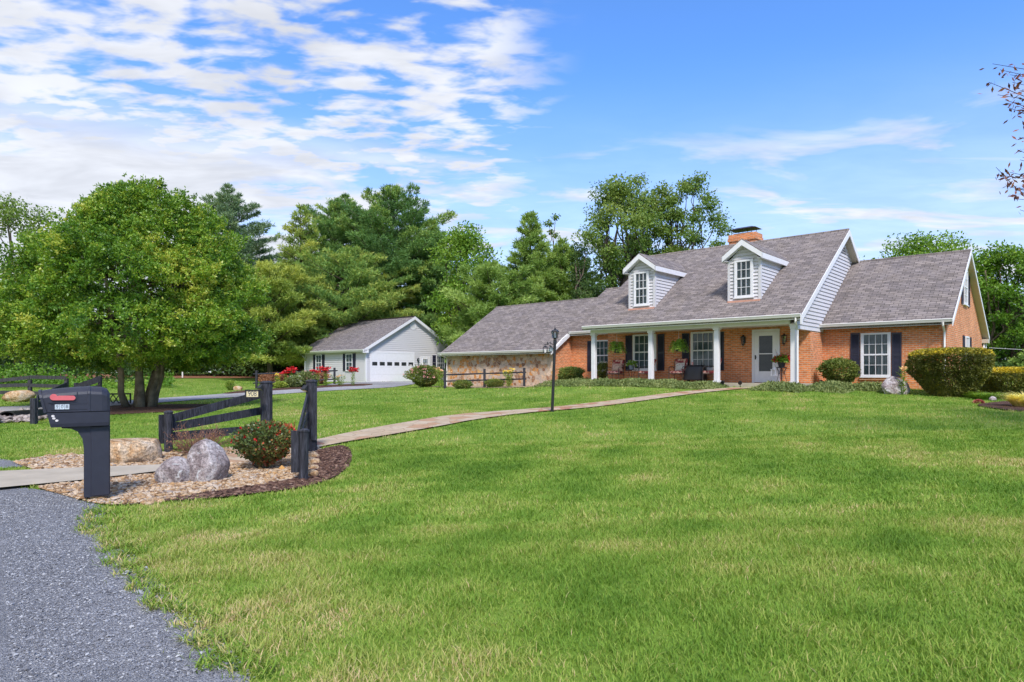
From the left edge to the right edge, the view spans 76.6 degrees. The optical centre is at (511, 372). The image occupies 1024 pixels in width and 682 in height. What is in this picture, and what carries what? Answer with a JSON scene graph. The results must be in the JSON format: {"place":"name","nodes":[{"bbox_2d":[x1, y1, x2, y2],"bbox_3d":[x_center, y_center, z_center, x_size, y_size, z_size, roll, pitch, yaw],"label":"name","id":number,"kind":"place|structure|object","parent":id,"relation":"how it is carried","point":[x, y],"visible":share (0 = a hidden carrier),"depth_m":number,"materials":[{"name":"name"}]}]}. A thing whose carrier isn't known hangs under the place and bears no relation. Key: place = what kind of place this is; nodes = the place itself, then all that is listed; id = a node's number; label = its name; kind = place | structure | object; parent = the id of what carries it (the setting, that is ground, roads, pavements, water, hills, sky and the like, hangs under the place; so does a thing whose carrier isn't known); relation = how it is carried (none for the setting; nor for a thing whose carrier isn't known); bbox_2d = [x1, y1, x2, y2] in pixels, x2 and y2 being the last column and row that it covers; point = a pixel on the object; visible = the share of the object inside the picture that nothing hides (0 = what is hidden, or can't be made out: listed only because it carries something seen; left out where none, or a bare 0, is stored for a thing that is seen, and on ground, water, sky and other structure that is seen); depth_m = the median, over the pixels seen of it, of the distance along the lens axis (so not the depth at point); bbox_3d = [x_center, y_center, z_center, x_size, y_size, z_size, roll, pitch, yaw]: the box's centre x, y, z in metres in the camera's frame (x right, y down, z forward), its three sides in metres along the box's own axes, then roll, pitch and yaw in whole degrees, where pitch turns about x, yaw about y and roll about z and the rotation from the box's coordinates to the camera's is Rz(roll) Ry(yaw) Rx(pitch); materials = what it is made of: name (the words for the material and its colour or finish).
{"place":"outdoors","nodes":[
{"label":"outdoors","id":0,"kind":"place"},
{"bbox_2d":[0,464,160,486],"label":"concrete path","id":1,"kind":"structure","parent":0,"point":[8,478],"depth_m":9.06,"materials":[{"name":"beige concrete"}]},
{"bbox_2d":[0,459,254,681],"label":"gravel road","id":2,"kind":"structure","parent":0,"point":[6,664],"depth_m":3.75,"materials":[{"name":"grey gravel"}]},
{"bbox_2d":[3,374,289,377],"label":"forest floor","id":3,"kind":"structure","parent":0,"point":[203,376],"depth_m":69.75,"materials":[{"name":"brown soil"}]},
{"bbox_2d":[177,182,288,374],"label":"pine tree","id":4,"kind":"object","parent":3,"relation":"on","point":[228,204],"visible":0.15,"depth_m":72.91,"materials":[{"name":"green plant"}]},
{"bbox_2d":[13,446,320,504],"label":"river gravel","id":5,"kind":"structure","parent":0,"point":[141,491],"depth_m":8.54,"materials":[{"name":"beige gravel"}]},
{"bbox_2d":[110,438,162,463],"bbox_3d":[-6.254,1.335,10.577,1.014,0.518,0.755,0,0,-8],"label":"boulder","id":6,"kind":"object","parent":5,"relation":"on","point":[125,450],"visible":0.64,"depth_m":10.34,"materials":[{"name":"beige stone"}]},
{"bbox_2d":[154,439,229,482],"bbox_3d":[-4.280,1.251,8.697,0.918,0.728,0.526,0,0,-11],"label":"boulder","id":7,"kind":"object","parent":5,"relation":"on","point":[207,460],"visible":0.8,"depth_m":8.54,"materials":[{"name":"grey stone"}]},
{"bbox_2d":[162,420,230,455],"bbox_3d":[-5.431,1.131,11.273,1.166,0.635,1.137,0,0,0],"label":"bare shrub","id":8,"kind":"object","parent":5,"relation":"on","point":[191,443],"visible":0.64,"depth_m":11.17,"materials":[{"name":"brown plant"}]},
{"bbox_2d":[227,418,295,468],"bbox_3d":[-3.716,1.098,9.780,1.124,0.818,1.204,0,0,0],"label":"rose bush","id":9,"kind":"object","parent":5,"relation":"on","point":[246,439],"visible":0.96,"depth_m":9.54,"materials":[{"name":"green plant"}]},
{"bbox_2d":[0,381,414,410],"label":"driveway","id":10,"kind":"structure","parent":0,"point":[373,385],"depth_m":38.58,"materials":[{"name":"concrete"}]},
{"bbox_2d":[226,387,751,462],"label":"flagstone path","id":11,"kind":"structure","parent":0,"point":[394,428],"depth_m":16.19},
{"bbox_2d":[0,372,1023,681],"bbox_3d":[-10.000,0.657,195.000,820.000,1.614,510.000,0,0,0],"label":"lawn","id":12,"kind":"structure","parent":0,"point":[474,394],"depth_m":5.32,"materials":[{"name":"green plant"}]},
{"bbox_2d":[2,390,35,401],"bbox_3d":[-20.153,0.981,26.527,1.455,0.555,0.722,0,0,12],"label":"boulder","id":13,"kind":"object","parent":12,"relation":"on","point":[20,396],"visible":0.82,"depth_m":26.24,"materials":[{"name":"beige stone"}]},
{"bbox_2d":[0,409,39,415],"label":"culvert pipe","id":14,"kind":"object","parent":12,"relation":"on","point":[18,412],"visible":0.12,"depth_m":19.37,"materials":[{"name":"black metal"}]},
{"bbox_2d":[0,407,47,422],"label":"culvert stones","id":15,"kind":"object","parent":12,"relation":"on","point":[12,418],"visible":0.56,"depth_m":18.44,"materials":[{"name":"grey stone"}]},
{"bbox_2d":[0,191,59,382],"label":"leafy tree","id":16,"kind":"object","parent":12,"relation":"on","point":[8,220],"visible":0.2,"depth_m":49.95,"materials":[{"name":"green plant"}]},
{"bbox_2d":[0,375,68,394],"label":"board fence","id":17,"kind":"object","parent":12,"relation":"on","point":[29,385],"visible":0.46,"depth_m":29.75,"materials":[{"name":"black wood"}]},
{"bbox_2d":[30,382,66,424],"bbox_3d":[-13.114,0.940,18.401,0.167,1.319,1.785,0,0,-10],"label":"board fence","id":18,"kind":"object","parent":12,"relation":"on","point":[35,405],"visible":0.38,"depth_m":17.60,"materials":[{"name":"black wood"}]},
{"bbox_2d":[38,386,109,498],"bbox_3d":[-4.872,0.825,7.233,0.662,1.356,0.342,0,0,-33],"label":"mailbox","id":19,"kind":"object","parent":12,"relation":"on","point":[83,412],"visible":1,"depth_m":7.22,"materials":[{"name":"black plastic"}]},
{"bbox_2d":[0,361,174,388],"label":"brambles","id":20,"kind":"object","parent":12,"relation":"on","point":[72,380],"visible":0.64,"depth_m":46.48,"materials":[{"name":"green plant"}]},
{"bbox_2d":[74,376,101,386],"bbox_3d":[-20.459,0.810,31.300,1.155,1.330,0.182,0,0,-38],"label":"board fence","id":21,"kind":"object","parent":12,"relation":"on","point":[95,380],"visible":0.42,"depth_m":31.31,"materials":[{"name":"black wood"}]},
{"bbox_2d":[0,173,275,406],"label":"leafy tree","id":22,"kind":"object","parent":12,"relation":"on","point":[192,270],"visible":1,"depth_m":22.48,"materials":[{"name":"green plant"}]},
{"bbox_2d":[110,404,207,413],"bbox_3d":[-13.635,1.310,24.093,5.322,0.066,6.800,0,0,0],"label":"mulch ring","id":23,"kind":"object","parent":12,"relation":"on","point":[117,409],"visible":0.51,"depth_m":23.71,"materials":[{"name":"brown wood"}]},
{"bbox_2d":[73,505,280,677],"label":"edge grass","id":24,"kind":"structure","parent":12,"relation":"on","point":[150,601],"depth_m":4.02,"materials":[{"name":"green plant"}]},
{"bbox_2d":[159,381,272,451],"bbox_3d":[-5.565,0.904,12.407,0.268,1.478,2.207,0,0,36],"label":"board fence","id":25,"kind":"object","parent":12,"relation":"on","point":[168,422],"visible":0.86,"depth_m":12.35,"materials":[{"name":"black wood"}]},
{"bbox_2d":[245,390,262,397],"bbox_3d":[-5.077,0.413,12.769,0.325,0.160,0.090,0,0,-8],"label":"address sign","id":26,"kind":"object","parent":25,"relation":"attached to","point":[253,393],"visible":1,"depth_m":12.73,"materials":[{"name":"white metal"}]},
{"bbox_2d":[225,380,234,389],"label":"driveway plant","id":27,"kind":"object","parent":12,"relation":"on","point":[229,385],"visible":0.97,"depth_m":41.41,"materials":[{"name":"green plant"}]},
{"bbox_2d":[178,446,351,499],"bbox_3d":[-3.013,1.385,9.543,1.338,0.089,4.757,0,0,7],"label":"mulch strip","id":28,"kind":"object","parent":12,"relation":"on","point":[295,481],"visible":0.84,"depth_m":8.70,"materials":[{"name":"brown wood"}]},
{"bbox_2d":[164,445,351,500],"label":"mulch chips","id":29,"kind":"object","parent":28,"relation":"on","point":[346,455],"visible":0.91,"depth_m":8.57,"materials":[{"name":"wood"}]},
{"bbox_2d":[258,372,288,381],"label":"barberry bush","id":30,"kind":"object","parent":12,"relation":"on","point":[267,377],"visible":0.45,"depth_m":44.36,"materials":[{"name":"red plant"}]},
{"bbox_2d":[233,258,331,372],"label":"pine tree","id":31,"kind":"object","parent":12,"relation":"on","point":[283,280],"visible":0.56,"depth_m":58.80,"materials":[{"name":"green plant"}]},
{"bbox_2d":[253,368,337,388],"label":"rail fence","id":32,"kind":"object","parent":12,"relation":"on","point":[256,374],"visible":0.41,"depth_m":43.83,"materials":[{"name":"black wood"}]},
{"bbox_2d":[258,278,334,370],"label":"pine tree","id":33,"kind":"object","parent":12,"relation":"on","point":[297,363],"visible":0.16,"depth_m":62.41,"materials":[{"name":"green plant"}]},
{"bbox_2d":[222,384,371,393],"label":"flower bed","id":34,"kind":"object","parent":12,"relation":"on","point":[287,388],"visible":0.69,"depth_m":42.85,"materials":[{"name":"brown plant"}]},
{"bbox_2d":[273,381,287,387],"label":"perennial","id":35,"kind":"object","parent":34,"relation":"on","point":[279,384],"visible":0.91,"depth_m":42.58,"materials":[{"name":"green plant"}]},
{"bbox_2d":[285,374,304,386],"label":"shrub","id":36,"kind":"object","parent":34,"relation":"on","point":[291,381],"visible":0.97,"depth_m":42.95,"materials":[{"name":"green plant"}]},
{"bbox_2d":[291,379,317,478],"bbox_3d":[-3.225,0.885,10.091,0.285,1.531,3.114,0,0,-15],"label":"board fence","id":37,"kind":"object","parent":12,"relation":"on","point":[303,439],"visible":0.94,"depth_m":9.24,"materials":[{"name":"black wood"}]},
{"bbox_2d":[295,370,317,386],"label":"rose bush","id":38,"kind":"object","parent":12,"relation":"on","point":[307,373],"visible":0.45,"depth_m":43.81,"materials":[{"name":"green plant"}]},
{"bbox_2d":[274,203,347,370],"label":"pine tree","id":39,"kind":"object","parent":12,"relation":"on","point":[300,234],"visible":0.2,"depth_m":67.30,"materials":[{"name":"green plant"}]},
{"bbox_2d":[275,192,391,312],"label":"pine tree","id":40,"kind":"object","parent":12,"relation":"on","point":[330,230],"visible":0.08,"depth_m":72.82,"materials":[{"name":"green plant"}]},
{"bbox_2d":[274,245,422,355],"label":"pine tree","id":41,"kind":"object","parent":12,"relation":"on","point":[373,298],"visible":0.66,"depth_m":63.20,"materials":[{"name":"green plant"}]},
{"bbox_2d":[301,316,448,381],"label":"grey garage","id":42,"kind":"structure","parent":12,"relation":"on","point":[385,349],"depth_m":57.14,"materials":[{"name":"plastic"}]},
{"bbox_2d":[315,355,321,370],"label":"window","id":43,"kind":"structure","parent":42,"relation":"in","point":[318,358],"depth_m":58.69,"materials":[{"name":"white glass"}]},
{"bbox_2d":[345,354,352,370],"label":"window","id":44,"kind":"structure","parent":42,"relation":"in","point":[348,357],"depth_m":55.58,"materials":[{"name":"white glass"}]},
{"bbox_2d":[372,353,412,381],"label":"garage door","id":45,"kind":"structure","parent":42,"relation":"in","point":[382,363],"depth_m":55.84,"materials":[{"name":"white paint"}]},
{"bbox_2d":[436,355,444,370],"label":"window","id":46,"kind":"structure","parent":42,"relation":"in","point":[437,357],"depth_m":60.09,"materials":[{"name":"white glass"}]},
{"bbox_2d":[324,182,457,331],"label":"pine tree","id":47,"kind":"object","parent":12,"relation":"on","point":[399,251],"visible":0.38,"depth_m":68.35,"materials":[{"name":"green plant"}]},
{"bbox_2d":[402,362,443,386],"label":"rose bush","id":48,"kind":"object","parent":12,"relation":"on","point":[421,377],"visible":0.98,"depth_m":42.44,"materials":[{"name":"green plant"}]},
{"bbox_2d":[394,220,457,340],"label":"pine tree","id":49,"kind":"object","parent":12,"relation":"on","point":[433,276],"visible":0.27,"depth_m":68.22,"materials":[{"name":"green plant"}]},
{"bbox_2d":[435,367,451,387],"bbox_3d":[-3.939,0.266,36.116,0.647,1.202,1.287,0,0,-43],"label":"lily clump","id":50,"kind":"object","parent":12,"relation":"on","point":[440,381],"visible":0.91,"depth_m":36.10,"materials":[{"name":"green plant"}]},
{"bbox_2d":[452,379,472,388],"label":"shrub","id":51,"kind":"object","parent":12,"relation":"on","point":[459,384],"visible":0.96,"depth_m":33.35,"materials":[{"name":"green plant"}]},
{"bbox_2d":[421,220,504,347],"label":"leafy tree","id":52,"kind":"object","parent":12,"relation":"on","point":[461,242],"visible":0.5,"depth_m":58.79,"materials":[{"name":"green plant"}]},
{"bbox_2d":[443,368,525,388],"bbox_3d":[-1.472,0.393,33.905,4.631,1.311,0.168,0,0,18],"label":"rail fence","id":53,"kind":"object","parent":12,"relation":"on","point":[484,373],"visible":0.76,"depth_m":33.84,"materials":[{"name":"black wood"}]},
{"bbox_2d":[436,260,544,362],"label":"pine tree","id":54,"kind":"object","parent":12,"relation":"on","point":[471,305],"visible":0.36,"depth_m":52.53,"materials":[{"name":"green plant"}]},
{"bbox_2d":[430,385,550,387],"bbox_3d":[-2.239,0.741,36.933,3.173,0.377,16.666,0,0,-32],"label":"pebble border","id":55,"kind":"object","parent":12,"relation":"on","point":[480,386],"visible":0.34,"depth_m":33.78,"materials":[{"name":"beige gravel"}]},
{"bbox_2d":[483,378,505,386],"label":"shrub","id":56,"kind":"object","parent":12,"relation":"on","point":[495,382],"visible":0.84,"depth_m":33.36,"materials":[{"name":"green plant"}]},
{"bbox_2d":[502,367,514,386],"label":"lily clump","id":57,"kind":"object","parent":12,"relation":"on","point":[508,377],"visible":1,"depth_m":33.17,"materials":[{"name":"green plant"}]},
{"bbox_2d":[0,356,1020,382],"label":"undergrowth","id":58,"kind":"object","parent":12,"relation":"on","point":[248,368],"visible":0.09,"depth_m":69.84,"materials":[{"name":"green plant"}]},
{"bbox_2d":[0,279,1023,373],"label":"distant woods","id":59,"kind":"object","parent":12,"relation":"on","point":[454,325],"visible":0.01,"depth_m":86.51,"materials":[{"name":"green plant"}]},
{"bbox_2d":[496,210,565,303],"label":"pine tree","id":60,"kind":"object","parent":12,"relation":"on","point":[525,253],"visible":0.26,"depth_m":57.16,"materials":[{"name":"green plant"}]},
{"bbox_2d":[544,328,558,411],"bbox_3d":[1.105,-0.054,18.100,0.429,2.512,0.204,0,0,0],"label":"lamp post","id":61,"kind":"object","parent":12,"relation":"on","point":[555,337],"visible":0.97,"depth_m":18.07,"materials":[{"name":"black metal"}]},
{"bbox_2d":[542,213,560,247],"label":"leafy tree","id":62,"kind":"object","parent":12,"relation":"on","point":[550,224],"visible":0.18,"depth_m":65.73,"materials":[{"name":"green plant"}]},
{"bbox_2d":[528,237,603,301],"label":"pine tree","id":63,"kind":"object","parent":12,"relation":"on","point":[562,249],"visible":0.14,"depth_m":58.24,"materials":[{"name":"green plant"}]},
{"bbox_2d":[557,366,584,379],"bbox_3d":[2.857,0.136,31.614,1.395,0.994,1.470,0,0,-20],"label":"foundation shrub","id":64,"kind":"object","parent":12,"relation":"on","point":[573,372],"visible":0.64,"depth_m":31.23,"materials":[{"name":"green plant"}]},
{"bbox_2d":[567,241,594,299],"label":"ivy covered tree","id":65,"kind":"object","parent":12,"relation":"on","point":[582,272],"visible":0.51,"depth_m":49.73,"materials":[{"name":"green plant"}]},
{"bbox_2d":[571,280,604,298],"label":"evergreen bush","id":66,"kind":"object","parent":12,"relation":"on","point":[593,289],"visible":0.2,"depth_m":47.70,"materials":[{"name":"green plant"}]},
{"bbox_2d":[597,361,607,377],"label":"rose shrub","id":67,"kind":"object","parent":12,"relation":"on","point":[602,366],"visible":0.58,"depth_m":31.25,"materials":[{"name":"green plant"}]},
{"bbox_2d":[564,171,672,295],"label":"leafy tree","id":68,"kind":"object","parent":12,"relation":"on","point":[636,208],"visible":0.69,"depth_m":53.83,"materials":[{"name":"green plant"}]},
{"bbox_2d":[586,236,673,286],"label":"leafy tree","id":69,"kind":"object","parent":12,"relation":"on","point":[654,247],"visible":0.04,"depth_m":57.87,"materials":[{"name":"green plant"}]},
{"bbox_2d":[532,377,728,389],"bbox_3d":[4.981,0.449,27.954,9.355,0.619,3.532,0,0,42],"label":"ground cover","id":70,"kind":"object","parent":12,"relation":"on","point":[645,382],"visible":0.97,"depth_m":26.13,"materials":[{"name":"green plant"}]},
{"bbox_2d":[625,179,687,261],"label":"leafy tree","id":71,"kind":"object","parent":12,"relation":"on","point":[678,214],"visible":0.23,"depth_m":55.83,"materials":[{"name":"green plant"}]},
{"bbox_2d":[654,170,735,251],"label":"leafy tree","id":72,"kind":"object","parent":12,"relation":"on","point":[687,188],"visible":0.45,"depth_m":55.40,"materials":[{"name":"green plant"}]},
{"bbox_2d":[437,226,989,389],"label":"brick house","id":73,"kind":"structure","parent":12,"relation":"on","point":[745,305],"depth_m":26.55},
{"bbox_2d":[597,340,607,371],"bbox_3d":[4.598,-0.842,32.389,1.160,1.595,0.105,0,0,42],"label":"window","id":74,"kind":"structure","parent":73,"relation":"in","point":[600,343],"depth_m":32.51,"materials":[{"name":"grey glass"}]},
{"bbox_2d":[606,360,624,378],"bbox_3d":[4.768,-0.102,29.748,0.608,1.008,0.757,0,0,34],"label":"patio chair","id":75,"kind":"object","parent":73,"relation":"on","point":[618,372],"visible":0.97,"depth_m":29.74,"materials":[{"name":"brown metal"}]},
{"bbox_2d":[606,341,627,354],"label":"hanging fern","id":76,"kind":"object","parent":73,"relation":"hanging from","point":[616,348],"visible":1,"depth_m":28.70,"materials":[{"name":"green plant"}]},
{"bbox_2d":[632,334,656,370],"bbox_3d":[5.960,-0.908,29.191,1.260,1.645,0.105,0,0,42],"label":"window","id":77,"kind":"structure","parent":73,"relation":"in","point":[640,342],"depth_m":29.27,"materials":[{"name":"grey glass"}]},
{"bbox_2d":[668,338,688,352],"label":"hanging fern","id":78,"kind":"object","parent":73,"relation":"hanging from","point":[678,345],"visible":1,"depth_m":26.65,"materials":[{"name":"green plant"}]},
{"bbox_2d":[669,359,687,379],"bbox_3d":[7.084,-0.102,27.535,0.608,1.008,0.757,0,0,36],"label":"patio chair","id":79,"kind":"object","parent":73,"relation":"on","point":[685,361],"visible":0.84,"depth_m":27.60,"materials":[{"name":"brown wood"}]},
{"bbox_2d":[683,365,706,381],"bbox_3d":[7.662,0.040,27.123,0.977,0.720,0.654,0,0,42],"label":"covered grill","id":80,"kind":"object","parent":73,"relation":"on","point":[692,372],"visible":0.84,"depth_m":26.86,"materials":[{"name":"black fabric"}]},
{"bbox_2d":[691,331,713,369],"bbox_3d":[8.044,-0.918,27.320,1.160,1.625,0.105,0,0,42],"label":"window","id":81,"kind":"structure","parent":73,"relation":"in","point":[697,341],"depth_m":27.35,"materials":[{"name":"grey glass"}]},
{"bbox_2d":[754,331,776,381],"bbox_3d":[9.984,-0.620,25.544,0.910,2.000,0.114,0,0,42],"label":"door","id":82,"kind":"structure","parent":73,"relation":"in","point":[765,343],"depth_m":25.61,"materials":[{"name":"white paint"}]},
{"bbox_2d":[776,367,786,380],"bbox_3d":[10.256,0.091,24.665,0.370,0.622,0.368,0,0,42],"label":"plant stand","id":83,"kind":"object","parent":73,"relation":"on","point":[781,370],"visible":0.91,"depth_m":24.69,"materials":[{"name":"black metal"}]},
{"bbox_2d":[771,353,789,366],"bbox_3d":[10.276,-0.495,24.689,0.778,0.550,0.779,0,0,42],"label":"geranium pot","id":84,"kind":"object","parent":83,"relation":"on","point":[781,359],"visible":0.96,"depth_m":24.54,"materials":[{"name":"black plastic"}]},
{"bbox_2d":[860,332,890,377],"bbox_3d":[13.617,-0.658,24.292,1.060,1.685,0.105,0,0,42],"label":"window","id":85,"kind":"structure","parent":73,"relation":"in","point":[875,347],"depth_m":24.28,"materials":[{"name":"white paint"}]},
{"bbox_2d":[963,271,968,306],"bbox_3d":[18.194,-3.407,26.004,0.105,1.445,1.060,0,0,42],"label":"window","id":86,"kind":"structure","parent":73,"relation":"in","point":[966,280],"depth_m":26.10,"materials":[{"name":"white paint"}]},
{"bbox_2d":[747,379,881,393],"bbox_3d":[11.146,0.501,22.862,5.746,0.556,2.849,0,0,0],"label":"ground cover","id":87,"kind":"object","parent":12,"relation":"on","point":[837,386],"visible":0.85,"depth_m":22.40,"materials":[{"name":"green plant"}]},
{"bbox_2d":[815,356,860,382],"bbox_3d":[12.127,-0.034,24.109,1.562,1.181,1.535,0,0,21],"label":"foundation shrub","id":88,"kind":"object","parent":12,"relation":"on","point":[830,370],"visible":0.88,"depth_m":23.76,"materials":[{"name":"green plant"}]},
{"bbox_2d":[881,376,909,394],"bbox_3d":[12.736,0.483,21.573,1.056,0.750,0.661,0,0,-30],"label":"boulder","id":89,"kind":"object","parent":12,"relation":"on","point":[890,385],"visible":0.71,"depth_m":21.33,"materials":[{"name":"grey stone"}]},
{"bbox_2d":[897,366,907,393],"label":"lily clump","id":90,"kind":"object","parent":12,"relation":"on","point":[901,375],"visible":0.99,"depth_m":21.17,"materials":[{"name":"green plant"}]},
{"bbox_2d":[859,229,1014,313],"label":"leafy tree","id":91,"kind":"object","parent":12,"relation":"on","point":[904,249],"visible":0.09,"depth_m":45.07,"materials":[{"name":"green plant"}]},
{"bbox_2d":[904,347,996,396],"bbox_3d":[14.127,-0.012,20.896,2.119,1.655,2.062,0,0,0],"label":"clipped hedge","id":92,"kind":"object","parent":12,"relation":"on","point":[969,376],"visible":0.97,"depth_m":20.30,"materials":[{"name":"green plant"}]},
{"bbox_2d":[974,239,1023,374],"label":"leafy tree","id":93,"kind":"object","parent":12,"relation":"on","point":[990,267],"visible":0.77,"depth_m":40.82,"materials":[{"name":"green plant"}]},
{"bbox_2d":[982,286,1017,360],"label":"leafy tree","id":94,"kind":"object","parent":12,"relation":"on","point":[987,319],"visible":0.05,"depth_m":43.03,"materials":[{"name":"green plant"}]},
{"bbox_2d":[977,63,1023,214],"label":"purple leaf tree","id":95,"kind":"object","parent":12,"relation":"on","point":[1019,151],"visible":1,"depth_m":9.28,"materials":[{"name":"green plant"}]},
{"bbox_2d":[979,401,1023,409],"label":"mulch bed","id":96,"kind":"object","parent":12,"relation":"on","point":[1007,405],"visible":0.71,"depth_m":16.61,"materials":[{"name":"brown wood"}]},
{"bbox_2d":[980,366,1023,394],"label":"clipped hedge","id":97,"kind":"object","parent":12,"relation":"on","point":[994,382],"visible":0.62,"depth_m":22.03,"materials":[{"name":"yellow plant"}]},
{"bbox_2d":[1007,349,1023,366],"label":"leafy tree","id":98,"kind":"object","parent":12,"relation":"on","point":[1018,360],"visible":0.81,"depth_m":36.40,"materials":[{"name":"green plant"}]},
{"bbox_2d":[0,0,1023,372],"label":"sky","id":99,"kind":"structure","parent":0,"point":[869,118],"materials":[{"name":"blue"}]},
{"bbox_2d":[626,360,637,369],"bbox_3d":[5.376,-0.365,29.173,0.569,0.440,0.614,0,0,42],"label":"flower pot","id":100,"kind":"object","parent":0,"point":[631,364],"visible":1,"depth_m":29.09,"materials":[{"name":"green plant"}]},
{"bbox_2d":[969,392,997,399],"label":"ornamental grass","id":101,"kind":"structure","parent":0,"point":[985,396],"depth_m":19.54,"materials":[{"name":"green plant"}]},
{"bbox_2d":[994,390,1023,406],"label":"ornamental grass","id":102,"kind":"object","parent":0,"point":[1014,400],"depth_m":16.33,"materials":[{"name":"yellow plant"}]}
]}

